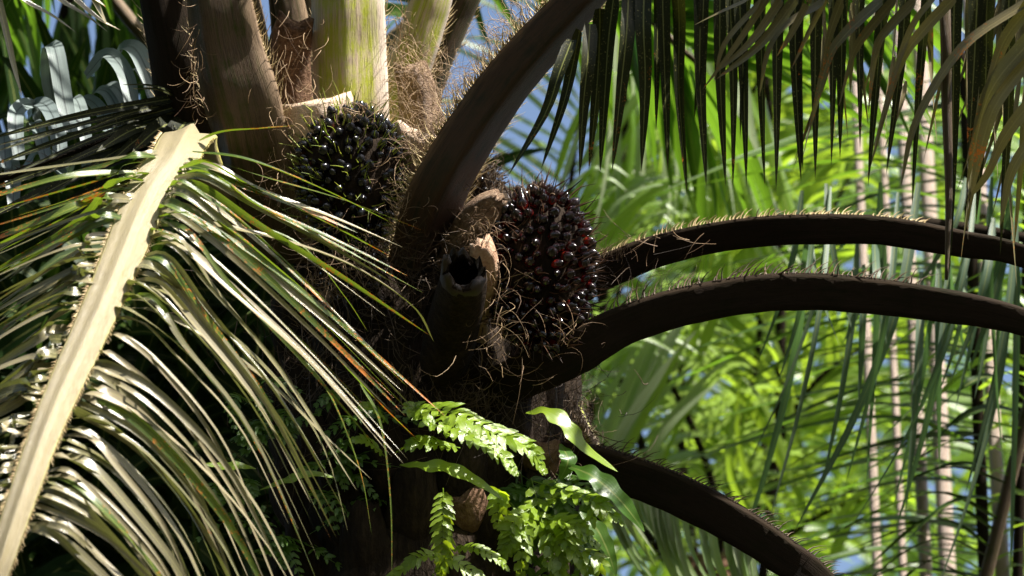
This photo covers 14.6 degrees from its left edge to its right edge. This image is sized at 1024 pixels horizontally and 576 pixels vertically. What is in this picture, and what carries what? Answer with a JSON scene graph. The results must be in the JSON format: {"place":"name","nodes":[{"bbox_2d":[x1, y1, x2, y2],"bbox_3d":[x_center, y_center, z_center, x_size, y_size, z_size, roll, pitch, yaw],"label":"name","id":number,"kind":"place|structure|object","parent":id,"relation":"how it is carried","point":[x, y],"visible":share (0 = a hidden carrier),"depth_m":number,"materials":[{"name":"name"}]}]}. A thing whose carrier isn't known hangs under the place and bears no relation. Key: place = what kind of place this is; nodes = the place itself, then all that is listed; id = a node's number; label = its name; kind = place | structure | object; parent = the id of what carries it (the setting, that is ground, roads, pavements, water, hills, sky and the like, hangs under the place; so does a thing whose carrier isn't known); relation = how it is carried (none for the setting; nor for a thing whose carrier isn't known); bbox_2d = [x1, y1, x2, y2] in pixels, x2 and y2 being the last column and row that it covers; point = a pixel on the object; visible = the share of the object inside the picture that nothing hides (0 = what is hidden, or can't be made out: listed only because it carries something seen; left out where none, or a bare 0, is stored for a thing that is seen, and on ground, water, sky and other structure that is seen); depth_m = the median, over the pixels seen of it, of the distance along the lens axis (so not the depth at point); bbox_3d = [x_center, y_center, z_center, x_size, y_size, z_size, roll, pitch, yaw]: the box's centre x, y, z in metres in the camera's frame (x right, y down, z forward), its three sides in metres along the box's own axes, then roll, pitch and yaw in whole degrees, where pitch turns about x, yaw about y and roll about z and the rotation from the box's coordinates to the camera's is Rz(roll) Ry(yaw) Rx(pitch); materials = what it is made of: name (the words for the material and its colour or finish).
{"place":"outdoors","nodes":[
{"label":"outdoors","id":0,"kind":"place"},
{"bbox_2d":[0,0,1023,575],"label":"sky","id":1,"kind":"structure","parent":0,"point":[530,111],"materials":[{"name":"blue"}]},
{"bbox_2d":[586,0,1023,575],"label":"foliage","id":2,"kind":"object","parent":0,"point":[954,456],"visible":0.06,"depth_m":20.24,"materials":[{"name":"green plant"}]},
{"bbox_3d":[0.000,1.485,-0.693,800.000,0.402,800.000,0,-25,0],"label":"ground","id":3,"kind":"structure","parent":0,"visible":0},
{"bbox_2d":[0,0,147,145],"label":"palm tree","id":4,"kind":"object","parent":3,"relation":"on","point":[128,20],"visible":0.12,"depth_m":13.59,"materials":[{"name":"green plant"}]},
{"bbox_2d":[0,1,595,575],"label":"shaded thicket","id":5,"kind":"object","parent":3,"relation":"on","point":[40,555],"visible":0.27,"depth_m":11.73,"materials":[{"name":"green plant"}]},
{"bbox_2d":[0,0,1023,575],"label":"oil palm","id":6,"kind":"object","parent":3,"relation":"on","point":[340,164],"visible":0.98,"depth_m":9.81,"materials":[{"name":"green plant"}]},
{"bbox_2d":[206,461,333,489],"bbox_3d":[-0.592,0.457,9.789,0.322,0.062,0.052,0,-25,0],"label":"strap fern","id":7,"kind":"object","parent":6,"relation":"attached to","point":[287,479],"visible":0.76,"depth_m":9.78,"materials":[{"name":"green plant"}]},
{"bbox_2d":[192,377,417,575],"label":"trunk fern","id":8,"kind":"object","parent":6,"relation":"attached to","point":[258,429],"visible":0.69,"depth_m":9.83,"materials":[{"name":"green plant"}]},
{"bbox_2d":[349,401,459,455],"bbox_3d":[-0.267,0.346,9.706,0.267,0.153,0.115,-5,-25,10],"label":"lobed fern","id":9,"kind":"object","parent":6,"relation":"attached to","point":[411,444],"visible":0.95,"depth_m":9.69,"materials":[{"name":"green plant"}]},
{"bbox_2d":[429,488,455,575],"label":"sword fern","id":10,"kind":"object","parent":6,"relation":"attached to","point":[447,516],"visible":0.98,"depth_m":9.68,"materials":[{"name":"green plant"}]},
{"bbox_2d":[386,542,509,575],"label":"sword fern","id":11,"kind":"object","parent":6,"relation":"attached to","point":[409,562],"visible":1,"depth_m":9.62,"materials":[{"name":"green plant"}]},
{"bbox_2d":[400,459,502,499],"bbox_3d":[-0.147,0.454,9.612,0.251,0.094,0.066,0,-25,0],"label":"strap fern","id":12,"kind":"object","parent":6,"relation":"attached to","point":[459,471],"visible":1,"depth_m":9.61,"materials":[{"name":"green plant"}]},
{"bbox_2d":[406,401,547,476],"bbox_3d":[-0.088,0.356,9.640,0.350,0.196,0.145,0,-25,0],"label":"lobed fern","id":13,"kind":"object","parent":6,"relation":"attached to","point":[514,440],"visible":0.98,"depth_m":9.62,"materials":[{"name":"green plant"}]},
{"bbox_2d":[499,470,598,575],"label":"leafy fern","id":14,"kind":"object","parent":6,"relation":"attached to","point":[515,492],"visible":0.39,"depth_m":9.88,"materials":[{"name":"green plant"}]},
{"bbox_2d":[486,478,623,575],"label":"leafy fern","id":15,"kind":"object","parent":6,"relation":"attached to","point":[511,536],"visible":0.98,"depth_m":9.74,"materials":[{"name":"green plant"}]},
{"bbox_2d":[526,407,617,471],"bbox_3d":[0.151,0.357,9.680,0.229,0.145,0.071,5,-25,-10],"label":"strap fern","id":16,"kind":"object","parent":6,"relation":"attached to","point":[572,431],"visible":1,"depth_m":9.67,"materials":[{"name":"green plant"}]},
{"bbox_2d":[559,444,644,575],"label":"strap fern","id":17,"kind":"object","parent":6,"relation":"attached to","point":[605,485],"visible":1,"depth_m":9.77,"materials":[{"name":"green plant"}]},
{"bbox_2d":[442,0,863,575],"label":"palm tree","id":18,"kind":"object","parent":3,"relation":"on","point":[634,138],"visible":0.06,"depth_m":14.53,"materials":[{"name":"green plant"}]},
{"bbox_2d":[507,16,1019,575],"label":"palm tree","id":19,"kind":"object","parent":3,"relation":"on","point":[653,364],"visible":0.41,"depth_m":14.72,"materials":[{"name":"green plant"}]},
{"bbox_2d":[603,52,1023,575],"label":"palm tree","id":20,"kind":"object","parent":3,"relation":"on","point":[663,527],"visible":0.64,"depth_m":12.06,"materials":[{"name":"green plant"}]},
{"bbox_2d":[848,15,881,575],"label":"slender palm","id":21,"kind":"object","parent":3,"relation":"on","point":[863,260],"visible":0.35,"depth_m":13.99,"materials":[{"name":"beige plant"}]},
{"bbox_2d":[873,13,906,575],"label":"slender palm","id":22,"kind":"object","parent":3,"relation":"on","point":[894,389],"visible":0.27,"depth_m":14.14,"materials":[{"name":"beige plant"}]},
{"bbox_2d":[891,10,931,575],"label":"slender palm","id":23,"kind":"object","parent":3,"relation":"on","point":[922,503],"visible":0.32,"depth_m":13.50,"materials":[{"name":"beige plant"}]},
{"bbox_2d":[913,0,955,575],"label":"slender palm","id":24,"kind":"object","parent":3,"relation":"on","point":[946,486],"visible":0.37,"depth_m":14.37,"materials":[{"name":"beige plant"}]},
{"bbox_2d":[962,0,1009,575],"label":"slender palm","id":25,"kind":"object","parent":3,"relation":"on","point":[995,463],"visible":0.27,"depth_m":13.04,"materials":[{"name":"brown plant"}]}
]}

